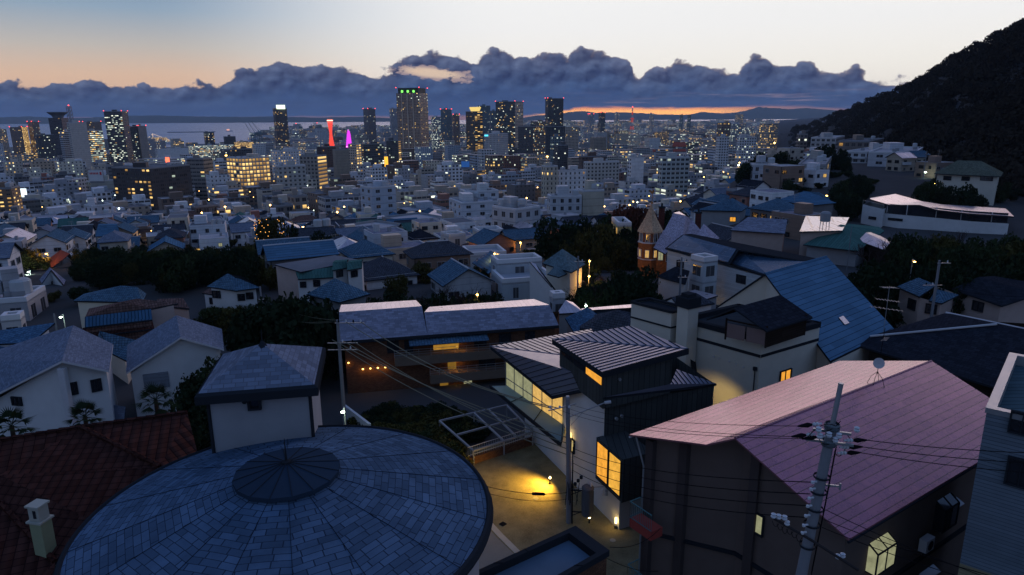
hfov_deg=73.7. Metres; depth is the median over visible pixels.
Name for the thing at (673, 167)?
apartment building
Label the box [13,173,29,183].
apartment building
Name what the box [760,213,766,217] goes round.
window
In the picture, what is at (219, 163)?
apartment building
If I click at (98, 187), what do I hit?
office building
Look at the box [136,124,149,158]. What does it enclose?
slab tower
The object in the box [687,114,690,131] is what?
apartment tower
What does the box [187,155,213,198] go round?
apartment building
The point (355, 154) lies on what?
apartment building
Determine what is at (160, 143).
apartment building
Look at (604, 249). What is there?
broadleaf tree
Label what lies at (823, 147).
conifer
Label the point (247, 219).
house
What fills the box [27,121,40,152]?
apartment tower
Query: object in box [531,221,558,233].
house
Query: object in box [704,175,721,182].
office building
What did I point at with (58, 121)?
office tower
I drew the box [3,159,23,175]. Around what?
office building
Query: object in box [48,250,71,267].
house
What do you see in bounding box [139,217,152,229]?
house
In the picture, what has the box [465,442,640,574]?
courtyard pavement
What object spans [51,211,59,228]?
house
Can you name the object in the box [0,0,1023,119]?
sky
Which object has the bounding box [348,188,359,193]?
office building
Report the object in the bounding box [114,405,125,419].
outbuilding
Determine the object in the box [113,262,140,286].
broadleaf tree
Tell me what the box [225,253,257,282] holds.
broadleaf tree
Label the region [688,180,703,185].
apartment building
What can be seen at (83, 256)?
broadleaf tree
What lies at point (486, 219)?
house
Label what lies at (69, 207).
office building
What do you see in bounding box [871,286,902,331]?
tv aerial
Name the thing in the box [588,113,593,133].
apartment tower
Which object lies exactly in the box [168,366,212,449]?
broadleaf tree
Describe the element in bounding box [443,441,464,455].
shrub
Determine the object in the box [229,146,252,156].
office building
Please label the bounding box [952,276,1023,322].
house
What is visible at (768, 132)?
apartment building
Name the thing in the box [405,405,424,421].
shrub
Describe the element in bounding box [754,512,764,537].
window
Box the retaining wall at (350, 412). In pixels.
[345,404,370,425]
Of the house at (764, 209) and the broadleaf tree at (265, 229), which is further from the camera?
the broadleaf tree at (265, 229)
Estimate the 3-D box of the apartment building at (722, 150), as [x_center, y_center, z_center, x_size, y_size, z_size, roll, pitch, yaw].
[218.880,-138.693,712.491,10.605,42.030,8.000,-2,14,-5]
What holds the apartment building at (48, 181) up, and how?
on the ground
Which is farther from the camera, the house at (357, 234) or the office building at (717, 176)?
the office building at (717, 176)
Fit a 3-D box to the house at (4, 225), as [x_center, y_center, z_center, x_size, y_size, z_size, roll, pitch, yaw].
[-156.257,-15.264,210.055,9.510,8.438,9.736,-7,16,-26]
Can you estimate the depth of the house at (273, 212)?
271.36 m
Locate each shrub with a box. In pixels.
[33,256,52,269]
[47,290,61,301]
[67,258,85,275]
[67,286,92,302]
[68,270,84,281]
[185,244,193,250]
[207,249,218,256]
[230,239,237,245]
[346,413,369,424]
[356,416,375,424]
[361,406,380,416]
[372,423,385,426]
[374,401,406,414]
[375,400,397,411]
[382,273,408,297]
[384,423,414,432]
[400,405,420,422]
[400,420,426,431]
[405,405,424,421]
[408,420,448,435]
[410,260,434,284]
[414,426,440,438]
[417,412,447,423]
[418,408,449,422]
[419,431,453,441]
[420,403,449,417]
[426,400,446,406]
[429,434,464,456]
[431,404,457,409]
[432,430,468,453]
[442,419,456,428]
[443,422,467,438]
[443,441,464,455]
[444,409,452,416]
[445,422,466,441]
[446,412,462,422]
[450,416,478,426]
[453,409,468,414]
[458,452,474,464]
[460,420,483,434]
[461,433,484,442]
[463,420,492,439]
[473,266,488,276]
[523,248,535,252]
[565,293,575,303]
[582,259,601,279]
[592,256,613,272]
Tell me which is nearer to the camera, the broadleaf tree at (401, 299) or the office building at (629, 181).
the broadleaf tree at (401, 299)
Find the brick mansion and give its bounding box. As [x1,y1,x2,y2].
[637,190,718,275]
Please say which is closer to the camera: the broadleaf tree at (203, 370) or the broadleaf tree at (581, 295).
the broadleaf tree at (203, 370)
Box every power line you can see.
[333,340,565,437]
[337,344,565,454]
[344,341,565,442]
[346,322,548,407]
[355,342,565,448]
[361,322,557,407]
[489,487,566,493]
[558,409,801,438]
[566,407,790,436]
[573,448,810,482]
[573,463,805,505]
[573,470,804,517]
[574,405,777,425]
[574,456,809,493]
[607,558,655,571]
[611,530,658,547]
[822,527,954,574]
[824,519,987,574]
[826,510,979,574]
[861,452,1023,472]
[863,447,1023,462]
[867,440,1023,452]
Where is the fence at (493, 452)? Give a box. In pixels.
[467,427,533,464]
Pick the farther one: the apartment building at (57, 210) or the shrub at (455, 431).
the apartment building at (57, 210)
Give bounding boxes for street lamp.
[341,407,345,424]
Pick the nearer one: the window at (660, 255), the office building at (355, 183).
the window at (660, 255)
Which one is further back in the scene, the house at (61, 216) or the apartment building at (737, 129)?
the apartment building at (737, 129)
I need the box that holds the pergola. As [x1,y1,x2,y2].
[439,404,532,464]
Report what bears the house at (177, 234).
on the ground
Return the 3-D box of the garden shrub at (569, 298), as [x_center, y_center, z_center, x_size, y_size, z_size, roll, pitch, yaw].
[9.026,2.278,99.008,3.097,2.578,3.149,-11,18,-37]
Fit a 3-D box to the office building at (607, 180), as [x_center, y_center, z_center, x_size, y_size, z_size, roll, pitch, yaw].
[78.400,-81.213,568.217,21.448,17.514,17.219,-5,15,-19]
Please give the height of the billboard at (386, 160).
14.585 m
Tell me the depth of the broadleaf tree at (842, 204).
166.23 m
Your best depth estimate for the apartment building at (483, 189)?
294.99 m
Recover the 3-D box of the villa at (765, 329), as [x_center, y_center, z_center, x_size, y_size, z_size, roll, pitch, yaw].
[26.387,5.566,67.055,28.813,14.200,15.352,-12,18,-39]
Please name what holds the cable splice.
hanging from the power line at (521, 492)
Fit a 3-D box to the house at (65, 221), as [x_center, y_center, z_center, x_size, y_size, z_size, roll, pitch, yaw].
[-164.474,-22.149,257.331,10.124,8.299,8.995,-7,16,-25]
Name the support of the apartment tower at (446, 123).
on the ground
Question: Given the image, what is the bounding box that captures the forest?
[788,18,1023,193]
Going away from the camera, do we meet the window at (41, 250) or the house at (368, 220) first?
the window at (41, 250)
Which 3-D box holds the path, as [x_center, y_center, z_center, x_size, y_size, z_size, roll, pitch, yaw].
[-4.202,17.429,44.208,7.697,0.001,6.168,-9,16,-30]
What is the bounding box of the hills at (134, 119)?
[0,115,430,123]
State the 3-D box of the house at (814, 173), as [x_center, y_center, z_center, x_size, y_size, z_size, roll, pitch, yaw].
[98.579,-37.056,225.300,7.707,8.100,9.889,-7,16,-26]
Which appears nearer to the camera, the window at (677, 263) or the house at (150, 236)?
the window at (677, 263)
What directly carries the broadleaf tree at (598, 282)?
on the ground
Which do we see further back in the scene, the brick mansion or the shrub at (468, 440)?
the brick mansion
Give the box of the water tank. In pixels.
[819,211,830,230]
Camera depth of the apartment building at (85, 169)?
753.94 m
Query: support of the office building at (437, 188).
on the ground
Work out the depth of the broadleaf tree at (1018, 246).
112.64 m
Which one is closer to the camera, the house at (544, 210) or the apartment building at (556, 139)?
the house at (544, 210)
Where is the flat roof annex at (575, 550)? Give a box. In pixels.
[479,526,609,574]
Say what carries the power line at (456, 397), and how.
attached to the utility pole at (337, 323)
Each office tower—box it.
[47,112,68,154]
[67,120,91,169]
[103,110,134,162]
[477,104,489,144]
[489,109,495,132]
[495,100,522,153]
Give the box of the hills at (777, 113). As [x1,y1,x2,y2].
[523,107,837,120]
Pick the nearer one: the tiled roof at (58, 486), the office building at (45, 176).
the tiled roof at (58, 486)
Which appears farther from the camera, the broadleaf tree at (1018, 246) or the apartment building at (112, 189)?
the apartment building at (112, 189)
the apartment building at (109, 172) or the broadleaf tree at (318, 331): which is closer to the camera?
the broadleaf tree at (318, 331)
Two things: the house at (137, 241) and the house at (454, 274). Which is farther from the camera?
the house at (137, 241)
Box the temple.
[652,142,686,160]
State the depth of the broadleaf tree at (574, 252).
136.13 m
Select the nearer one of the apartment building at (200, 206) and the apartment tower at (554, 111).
the apartment building at (200, 206)
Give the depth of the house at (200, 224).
200.98 m
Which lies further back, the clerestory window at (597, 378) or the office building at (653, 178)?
the office building at (653, 178)
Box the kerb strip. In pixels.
[492,524,519,552]
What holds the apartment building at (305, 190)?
on the ground
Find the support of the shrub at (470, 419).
on the ground
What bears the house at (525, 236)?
on the ground
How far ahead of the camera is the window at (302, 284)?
99.93 m
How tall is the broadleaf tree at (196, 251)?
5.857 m
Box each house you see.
[0,222,23,229]
[0,222,28,230]
[0,227,36,250]
[0,241,23,279]
[0,323,54,348]
[0,325,117,435]
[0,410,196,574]
[1,236,27,249]
[3,206,24,218]
[3,212,37,232]
[3,227,37,240]
[6,205,30,216]
[28,228,76,260]
[33,224,55,238]
[35,217,53,225]
[37,214,68,218]
[39,267,65,285]
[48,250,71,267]
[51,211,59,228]
[53,331,492,574]
[57,217,88,228]
[61,224,96,245]
[64,209,76,214]
[67,223,91,251]
[73,285,146,328]
[76,221,90,224]
[83,321,153,336]
[85,299,177,327]
[87,220,101,241]
[89,211,113,221]
[95,212,123,218]
[97,230,134,254]
[97,236,143,248]
[98,215,118,223]
[98,331,134,383]
[113,215,126,224]
[117,221,140,236]
[126,217,150,226]
[126,315,223,416]
[127,214,159,228]
[130,222,147,228]
[138,229,150,243]
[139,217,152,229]
[146,218,187,246]
[147,236,184,252]
[154,223,186,231]
[154,227,189,247]
[157,298,189,318]
[167,213,189,230]
[169,205,188,213]
[188,210,195,218]
[189,209,226,249]
[199,225,229,250]
[202,212,223,220]
[202,288,212,307]
[207,273,258,308]
[226,221,229,236]
[227,215,254,220]
[228,215,244,235]
[228,221,261,245]
[238,216,255,222]
[245,227,256,244]
[255,236,309,258]
[261,239,338,269]
[267,208,283,217]
[275,255,356,300]
[277,221,299,229]
[278,218,299,225]
[288,226,334,240]
[289,202,309,218]
[290,214,316,222]
[296,267,333,301]
[306,212,334,227]
[306,278,370,313]
[310,219,346,224]
[326,211,343,219]
[331,222,344,227]
[331,234,358,241]
[332,259,348,283]
[334,220,372,235]
[334,236,356,255]
[337,209,350,216]
[338,226,395,262]
[345,224,354,226]
[346,217,376,223]
[346,225,368,240]
[347,259,364,290]
[355,219,382,222]
[356,206,377,217]
[363,256,420,289]
[364,223,407,243]
[377,233,423,266]
[386,217,416,221]
[394,218,427,222]
[397,209,407,213]
[399,222,411,232]
[403,228,473,281]
[408,228,439,242]
[412,218,441,234]
[421,204,433,213]
[427,258,494,300]
[434,225,472,242]
[435,211,469,220]
[437,209,448,212]
[440,217,476,230]
[440,230,465,245]
[460,224,482,230]
[462,244,505,267]
[466,228,518,253]
[467,213,491,225]
[472,225,502,234]
[472,250,497,278]
[489,325,715,528]
[491,252,541,284]
[492,266,545,300]
[500,227,544,254]
[502,218,516,228]
[513,221,532,227]
[530,262,555,303]
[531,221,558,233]
[541,208,546,213]
[542,249,585,297]
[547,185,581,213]
[549,290,564,311]
[551,212,578,218]
[559,300,580,333]
[560,215,593,223]
[565,308,596,332]
[580,308,630,331]
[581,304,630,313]
[590,215,609,222]
[604,203,625,213]
[611,217,631,267]
[627,360,988,574]
[637,204,648,212]
[647,203,667,210]
[657,267,689,299]
[661,199,669,205]
[664,294,714,311]
[665,196,684,210]
[665,234,814,304]
[680,198,698,207]
[680,200,699,215]
[686,193,703,198]
[689,201,714,219]
[689,253,717,294]
[690,197,705,206]
[693,186,703,194]
[700,198,747,226]
[702,193,729,203]
[703,178,729,197]
[703,187,727,197]
[707,222,732,240]
[720,178,734,183]
[727,186,753,206]
[730,217,786,250]
[735,179,771,189]
[745,207,749,216]
[747,198,793,217]
[749,188,793,206]
[750,155,776,179]
[755,150,776,159]
[758,164,773,180]
[762,154,804,189]
[771,195,819,240]
[777,146,803,161]
[781,191,836,216]
[798,150,831,169]
[799,216,848,255]
[803,162,829,187]
[803,223,883,266]
[811,192,829,199]
[860,232,888,263]
[860,312,1023,397]
[867,142,922,166]
[885,151,916,171]
[896,278,958,326]
[910,150,929,169]
[914,149,953,177]
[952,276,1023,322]
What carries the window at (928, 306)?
in the house at (913, 306)
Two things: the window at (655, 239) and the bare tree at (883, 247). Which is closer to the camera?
the bare tree at (883, 247)
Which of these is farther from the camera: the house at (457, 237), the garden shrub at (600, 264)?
the house at (457, 237)
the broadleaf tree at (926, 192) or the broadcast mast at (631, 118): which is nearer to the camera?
the broadleaf tree at (926, 192)
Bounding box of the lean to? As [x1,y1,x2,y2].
[85,309,151,339]
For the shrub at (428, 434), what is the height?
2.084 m
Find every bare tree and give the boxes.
[415,288,428,308]
[437,284,457,295]
[440,292,465,304]
[449,284,483,304]
[564,281,587,298]
[585,279,615,305]
[851,244,895,264]
[873,239,891,262]
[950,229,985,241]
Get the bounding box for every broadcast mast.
[66,105,73,121]
[630,107,633,132]
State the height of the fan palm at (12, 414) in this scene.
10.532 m
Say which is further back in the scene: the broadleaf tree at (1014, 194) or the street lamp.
the broadleaf tree at (1014, 194)
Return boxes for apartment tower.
[0,128,10,160]
[9,126,31,154]
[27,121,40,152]
[79,121,101,129]
[363,108,376,141]
[389,107,397,139]
[395,87,428,148]
[441,108,451,140]
[452,113,459,144]
[466,107,482,151]
[545,97,563,125]
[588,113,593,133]
[598,112,604,131]
[614,112,619,130]
[648,113,653,135]
[679,114,682,128]
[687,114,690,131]
[735,113,743,123]
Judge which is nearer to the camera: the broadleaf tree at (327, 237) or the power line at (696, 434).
the power line at (696, 434)
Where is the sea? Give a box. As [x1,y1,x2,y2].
[0,119,790,146]
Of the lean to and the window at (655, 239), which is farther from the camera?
the window at (655, 239)
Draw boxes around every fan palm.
[0,405,39,437]
[62,398,104,425]
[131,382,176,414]
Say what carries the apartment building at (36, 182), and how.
on the ground
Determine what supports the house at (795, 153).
on the ground
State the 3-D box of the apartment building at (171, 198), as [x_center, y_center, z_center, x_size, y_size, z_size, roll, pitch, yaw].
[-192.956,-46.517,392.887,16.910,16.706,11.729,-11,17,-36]
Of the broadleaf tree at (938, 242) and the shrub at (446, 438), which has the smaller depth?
the shrub at (446, 438)
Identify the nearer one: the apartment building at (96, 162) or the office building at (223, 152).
the apartment building at (96, 162)
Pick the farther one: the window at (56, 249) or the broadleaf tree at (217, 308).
the window at (56, 249)
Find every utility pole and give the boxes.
[53,313,57,330]
[327,319,363,424]
[548,395,610,523]
[575,256,584,303]
[677,257,688,294]
[771,382,866,574]
[923,260,948,316]
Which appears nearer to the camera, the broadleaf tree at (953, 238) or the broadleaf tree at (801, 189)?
the broadleaf tree at (953, 238)
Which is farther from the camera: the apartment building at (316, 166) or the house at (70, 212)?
the apartment building at (316, 166)
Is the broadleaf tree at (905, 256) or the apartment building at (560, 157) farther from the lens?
the apartment building at (560, 157)
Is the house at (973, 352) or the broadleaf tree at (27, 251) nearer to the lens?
the house at (973, 352)
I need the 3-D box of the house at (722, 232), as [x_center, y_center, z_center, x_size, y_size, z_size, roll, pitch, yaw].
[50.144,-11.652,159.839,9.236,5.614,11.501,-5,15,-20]
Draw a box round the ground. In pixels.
[0,49,1023,447]
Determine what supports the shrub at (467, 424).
on the ground
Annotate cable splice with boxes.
[532,492,544,495]
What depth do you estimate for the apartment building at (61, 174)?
701.20 m
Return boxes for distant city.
[0,118,808,175]
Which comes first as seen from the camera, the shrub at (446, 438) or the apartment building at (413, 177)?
the shrub at (446, 438)
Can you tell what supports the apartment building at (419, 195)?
on the ground
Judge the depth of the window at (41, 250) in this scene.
165.80 m
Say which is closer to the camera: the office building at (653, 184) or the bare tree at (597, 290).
the bare tree at (597, 290)
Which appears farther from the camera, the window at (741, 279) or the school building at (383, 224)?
the school building at (383, 224)
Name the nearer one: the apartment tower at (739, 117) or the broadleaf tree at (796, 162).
the broadleaf tree at (796, 162)
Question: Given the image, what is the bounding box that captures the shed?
[690,290,717,308]
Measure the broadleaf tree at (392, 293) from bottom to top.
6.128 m
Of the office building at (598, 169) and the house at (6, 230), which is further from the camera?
the office building at (598, 169)
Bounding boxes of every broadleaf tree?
[20,247,42,269]
[21,253,37,271]
[70,247,88,263]
[78,250,98,260]
[83,265,117,288]
[84,254,127,286]
[85,247,109,258]
[86,251,119,286]
[112,245,134,260]
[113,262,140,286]
[125,254,149,284]
[127,246,139,255]
[134,250,163,272]
[139,249,154,255]
[143,251,164,281]
[146,252,191,292]
[157,253,198,292]
[158,245,173,252]
[160,248,207,288]
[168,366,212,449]
[171,369,207,427]
[172,353,221,399]
[174,372,210,446]
[175,369,211,450]
[188,250,207,256]
[189,247,210,258]
[193,306,230,327]
[194,258,223,284]
[198,306,221,313]
[204,246,220,253]
[207,311,237,334]
[209,244,261,285]
[219,306,242,315]
[222,304,293,350]
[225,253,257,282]
[230,330,263,351]
[231,303,266,339]
[235,304,254,313]
[237,245,256,251]
[245,248,257,256]
[251,316,320,346]
[253,265,277,290]
[253,294,283,313]
[254,214,289,243]
[254,255,264,271]
[259,291,345,380]
[265,311,333,361]
[273,291,303,308]
[295,296,338,360]
[301,291,318,306]
[304,297,338,366]
[310,230,324,240]
[320,232,338,239]
[322,303,344,362]
[366,297,390,302]
[373,288,402,302]
[385,296,409,301]
[415,296,435,306]
[422,291,452,318]
[449,295,462,304]
[462,291,499,303]
[482,291,503,301]
[533,216,577,258]
[557,214,593,242]
[558,240,588,260]
[570,230,589,258]
[574,283,609,308]
[575,223,613,261]
[582,275,596,285]
[583,282,619,307]
[584,235,615,267]
[584,280,602,288]
[591,222,606,238]
[593,211,618,232]
[593,283,619,306]
[596,276,623,294]
[598,219,638,268]
[606,233,637,270]
[606,273,656,305]
[610,204,657,219]
[610,269,631,278]
[611,206,647,240]
[614,269,642,281]
[616,264,663,302]
[620,205,656,245]
[632,216,644,227]
[664,209,671,229]
[734,164,751,182]
[773,155,785,163]
[774,151,789,163]
[782,179,797,190]
[789,158,800,164]
[798,187,811,192]
[814,183,823,188]
[828,180,856,205]
[829,172,837,177]
[829,188,845,212]
[831,184,848,192]
[832,180,849,185]
[833,193,859,220]
[844,195,864,217]
[846,192,865,213]
[847,258,908,303]
[848,173,864,185]
[849,266,906,328]
[855,184,874,199]
[862,181,875,191]
[870,178,879,183]
[880,232,932,271]
[887,232,938,263]
[891,266,964,313]
[911,179,945,203]
[918,245,962,275]
[923,262,977,279]
[926,270,974,302]
[927,242,945,266]
[928,231,961,251]
[932,189,951,204]
[933,237,971,251]
[943,182,979,206]
[943,233,962,243]
[949,239,999,274]
[951,245,996,277]
[960,238,1008,276]
[964,236,984,249]
[976,194,989,206]
[983,267,1023,279]
[993,243,1022,267]
[995,182,1012,202]
[995,192,1009,202]
[999,231,1023,248]
[1002,251,1023,280]
[1003,238,1023,256]
[1008,188,1022,200]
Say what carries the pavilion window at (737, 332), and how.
in the villa at (765, 329)
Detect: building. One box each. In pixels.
[0,173,13,182]
[0,182,23,211]
[0,265,48,322]
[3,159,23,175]
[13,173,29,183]
[18,182,35,194]
[22,198,41,212]
[23,169,28,175]
[24,177,52,182]
[24,194,52,210]
[28,167,51,176]
[29,158,55,175]
[29,178,46,193]
[30,206,79,217]
[35,133,56,158]
[36,184,67,196]
[41,173,53,181]
[42,179,78,196]
[42,192,63,205]
[42,205,72,211]
[45,203,84,210]
[52,171,75,178]
[57,158,83,176]
[58,176,87,190]
[59,129,71,160]
[66,193,97,206]
[68,209,128,219]
[72,191,97,200]
[74,159,85,166]
[74,187,113,200]
[83,167,88,180]
[84,197,113,213]
[86,175,113,190]
[87,129,106,161]
[91,160,109,165]
[91,163,108,169]
[92,187,111,202]
[97,186,115,200]
[106,162,128,178]
[109,200,149,214]
[111,162,193,210]
[113,206,135,213]
[116,194,151,210]
[116,207,138,213]
[130,125,141,160]
[148,138,156,155]
[151,213,167,224]
[154,204,190,215]
[156,139,165,148]
[157,191,193,209]
[174,201,194,207]
[182,156,192,163]
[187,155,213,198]
[191,200,217,214]
[194,198,208,203]
[204,131,214,144]
[205,171,229,200]
[209,185,243,202]
[212,198,245,204]
[213,158,227,171]
[213,193,227,198]
[214,180,240,188]
[215,202,232,210]
[216,169,227,173]
[217,200,230,215]
[220,147,236,159]
[220,213,227,221]
[222,191,250,205]
[223,135,235,146]
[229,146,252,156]
[231,202,253,208]
[231,205,263,215]
[234,140,253,151]
[242,181,270,204]
[245,210,266,220]
[256,184,291,208]
[261,202,266,210]
[262,190,281,201]
[266,194,287,210]
[267,196,293,218]
[269,162,272,177]
[270,148,303,177]
[271,178,276,183]
[275,161,306,190]
[287,188,307,210]
[299,152,328,189]
[302,187,321,200]
[306,175,316,189]
[308,186,348,213]
[317,144,335,168]
[318,190,360,213]
[328,168,333,177]
[329,174,354,186]
[331,199,358,212]
[332,145,349,177]
[334,180,362,188]
[339,299,558,393]
[342,185,355,190]
[343,220,400,227]
[348,140,361,171]
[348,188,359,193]
[348,200,360,213]
[350,171,362,180]
[355,162,372,179]
[357,177,372,184]
[360,180,396,215]
[361,141,384,166]
[365,164,387,180]
[382,212,441,220]
[385,176,409,184]
[386,137,401,164]
[386,162,401,178]
[395,165,412,178]
[395,181,420,189]
[396,185,425,200]
[396,202,409,206]
[397,200,445,211]
[404,190,436,204]
[409,170,417,184]
[418,165,433,184]
[421,171,450,188]
[428,185,450,193]
[430,177,448,188]
[430,193,453,208]
[431,116,441,148]
[437,161,462,181]
[440,187,459,196]
[441,181,455,186]
[449,192,497,216]
[455,183,464,187]
[460,182,498,198]
[460,184,476,188]
[462,173,482,186]
[486,172,499,178]
[489,180,506,189]
[492,196,540,227]
[493,171,521,183]
[499,186,506,195]
[503,169,520,173]
[507,179,534,200]
[518,124,544,154]
[518,168,534,181]
[524,164,538,168]
[530,179,540,184]
[531,120,550,125]
[531,166,540,178]
[532,197,546,203]
[535,183,540,200]
[536,199,546,207]
[541,162,557,196]
[545,125,564,154]
[550,134,563,163]
[553,142,567,169]
[558,165,585,192]
[565,125,578,150]
[576,180,603,215]
[578,152,606,168]
[584,158,619,181]
[596,178,618,186]
[597,182,619,197]
[604,193,640,205]
[604,199,620,206]
[617,183,655,197]
[619,172,626,180]
[619,177,639,187]
[625,175,647,184]
[627,153,643,183]
[631,201,650,207]
[641,194,672,202]
[643,169,655,176]
[644,163,651,171]
[645,181,656,187]
[648,174,657,181]
[654,184,680,197]
[657,152,689,192]
[675,188,697,197]
[687,182,703,190]
[687,187,698,196]
[688,171,702,182]
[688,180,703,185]
[689,161,711,166]
[689,165,700,172]
[694,163,717,173]
[696,170,712,177]
[698,175,713,179]
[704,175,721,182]
[715,134,728,169]
[716,121,730,143]
[719,168,729,175]
[719,173,734,181]
[722,170,737,178]
[724,167,739,174]
[726,188,736,195]
[727,161,734,165]
[729,122,743,147]
[735,134,756,162]
[758,121,778,148]
[795,130,807,148]
[803,147,838,158]
[810,132,844,149]
[837,135,883,151]
[847,142,882,162]
[861,194,1013,234]
[958,352,1023,574]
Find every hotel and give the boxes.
[226,153,270,188]
[484,131,507,154]
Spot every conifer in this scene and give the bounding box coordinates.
[821,144,826,153]
[824,147,835,169]
[826,144,837,158]
[832,148,845,169]
[841,156,853,171]
[843,150,848,159]
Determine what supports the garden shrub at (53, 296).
on the ground
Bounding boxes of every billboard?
[88,170,104,182]
[384,156,387,166]
[461,161,469,168]
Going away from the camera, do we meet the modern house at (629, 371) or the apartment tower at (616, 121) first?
the modern house at (629, 371)
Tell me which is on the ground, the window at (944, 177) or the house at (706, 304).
the house at (706, 304)
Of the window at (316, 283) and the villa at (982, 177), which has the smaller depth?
the window at (316, 283)
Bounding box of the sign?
[20,188,27,198]
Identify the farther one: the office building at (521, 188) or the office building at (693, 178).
the office building at (693, 178)
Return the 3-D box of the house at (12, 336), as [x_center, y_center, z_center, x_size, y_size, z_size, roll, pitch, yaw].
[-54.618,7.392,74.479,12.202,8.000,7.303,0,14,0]
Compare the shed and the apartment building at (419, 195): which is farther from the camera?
the apartment building at (419, 195)
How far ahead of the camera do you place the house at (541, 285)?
95.99 m
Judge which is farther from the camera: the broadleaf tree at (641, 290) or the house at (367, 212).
the house at (367, 212)
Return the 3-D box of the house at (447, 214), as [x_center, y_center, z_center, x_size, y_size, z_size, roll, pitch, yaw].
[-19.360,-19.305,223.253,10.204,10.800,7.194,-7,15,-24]
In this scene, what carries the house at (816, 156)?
on the ground
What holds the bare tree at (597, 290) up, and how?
on the ground
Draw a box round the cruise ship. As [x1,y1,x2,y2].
[147,134,169,143]
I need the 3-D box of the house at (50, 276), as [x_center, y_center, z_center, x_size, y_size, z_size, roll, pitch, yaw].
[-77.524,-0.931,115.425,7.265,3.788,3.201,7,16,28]
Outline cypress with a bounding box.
[288,223,298,237]
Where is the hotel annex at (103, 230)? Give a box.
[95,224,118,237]
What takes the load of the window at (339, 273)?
in the terraced house at (339, 270)
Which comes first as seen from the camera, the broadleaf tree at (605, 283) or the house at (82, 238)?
the broadleaf tree at (605, 283)
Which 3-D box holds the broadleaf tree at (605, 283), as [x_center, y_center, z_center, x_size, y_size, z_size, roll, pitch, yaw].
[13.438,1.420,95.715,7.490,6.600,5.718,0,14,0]
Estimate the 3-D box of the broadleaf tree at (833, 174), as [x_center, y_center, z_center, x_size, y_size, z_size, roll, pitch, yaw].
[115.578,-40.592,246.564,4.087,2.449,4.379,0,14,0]
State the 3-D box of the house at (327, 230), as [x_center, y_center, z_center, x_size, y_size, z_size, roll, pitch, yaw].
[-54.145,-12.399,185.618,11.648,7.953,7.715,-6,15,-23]
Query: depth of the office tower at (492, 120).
1557.69 m
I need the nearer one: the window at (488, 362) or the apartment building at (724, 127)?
the window at (488, 362)
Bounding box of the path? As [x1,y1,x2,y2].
[479,532,513,568]
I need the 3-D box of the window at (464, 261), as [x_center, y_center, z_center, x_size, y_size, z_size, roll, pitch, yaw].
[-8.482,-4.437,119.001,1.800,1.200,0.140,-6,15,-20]
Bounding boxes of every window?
[10,396,22,405]
[16,256,20,264]
[36,248,45,252]
[54,247,61,251]
[70,381,78,395]
[90,378,102,392]
[212,290,220,297]
[237,294,244,300]
[246,292,253,299]
[247,400,261,410]
[300,281,306,287]
[313,280,319,286]
[336,270,342,277]
[351,270,357,277]
[387,340,398,353]
[399,253,405,259]
[404,340,412,351]
[431,281,434,290]
[448,291,459,296]
[458,258,467,264]
[474,341,486,346]
[479,359,494,366]
[499,333,510,344]
[525,331,534,339]
[561,350,572,362]
[570,438,574,454]
[574,359,584,371]
[586,367,601,384]
[596,441,608,485]
[607,451,621,497]
[645,233,649,241]
[645,250,648,257]
[653,233,657,241]
[658,251,662,260]
[676,260,683,267]
[726,323,744,340]
[730,217,735,221]
[736,274,745,283]
[746,327,765,344]
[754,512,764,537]
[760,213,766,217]
[779,368,792,381]
[865,532,897,574]
[888,218,902,220]
[907,298,916,310]
[924,303,937,314]
[932,492,959,533]
[943,176,951,179]
[961,176,969,180]
[971,300,983,312]
[980,176,992,180]
[1003,455,1023,488]
[1007,409,1023,435]
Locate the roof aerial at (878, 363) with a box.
[867,330,889,387]
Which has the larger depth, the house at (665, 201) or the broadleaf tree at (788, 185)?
the house at (665, 201)
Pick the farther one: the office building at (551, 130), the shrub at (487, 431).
the office building at (551, 130)
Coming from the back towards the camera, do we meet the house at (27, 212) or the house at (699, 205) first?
the house at (27, 212)
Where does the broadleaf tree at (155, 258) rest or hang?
on the ground
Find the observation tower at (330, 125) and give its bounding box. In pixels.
[327,119,334,145]
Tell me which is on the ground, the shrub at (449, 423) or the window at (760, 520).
the shrub at (449, 423)
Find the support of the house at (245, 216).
on the ground
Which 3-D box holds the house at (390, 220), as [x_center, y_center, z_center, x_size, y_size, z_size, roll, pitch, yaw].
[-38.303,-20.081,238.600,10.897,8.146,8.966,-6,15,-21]
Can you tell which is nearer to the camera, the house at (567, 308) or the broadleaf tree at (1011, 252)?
the house at (567, 308)
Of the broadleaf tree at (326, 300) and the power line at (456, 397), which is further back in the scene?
the broadleaf tree at (326, 300)
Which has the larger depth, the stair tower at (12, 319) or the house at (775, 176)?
the house at (775, 176)
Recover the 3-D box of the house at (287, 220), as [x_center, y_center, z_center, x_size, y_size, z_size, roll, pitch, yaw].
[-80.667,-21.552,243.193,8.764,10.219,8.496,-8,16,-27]
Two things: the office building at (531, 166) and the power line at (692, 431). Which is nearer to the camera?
the power line at (692, 431)
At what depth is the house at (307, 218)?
278.70 m
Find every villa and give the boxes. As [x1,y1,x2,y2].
[630,255,893,404]
[934,160,1003,205]
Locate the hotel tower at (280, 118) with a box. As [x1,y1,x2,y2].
[273,105,289,146]
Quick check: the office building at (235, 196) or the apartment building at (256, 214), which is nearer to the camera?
the apartment building at (256, 214)
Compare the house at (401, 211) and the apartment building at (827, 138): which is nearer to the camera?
the house at (401, 211)
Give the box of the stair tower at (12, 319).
[0,310,26,329]

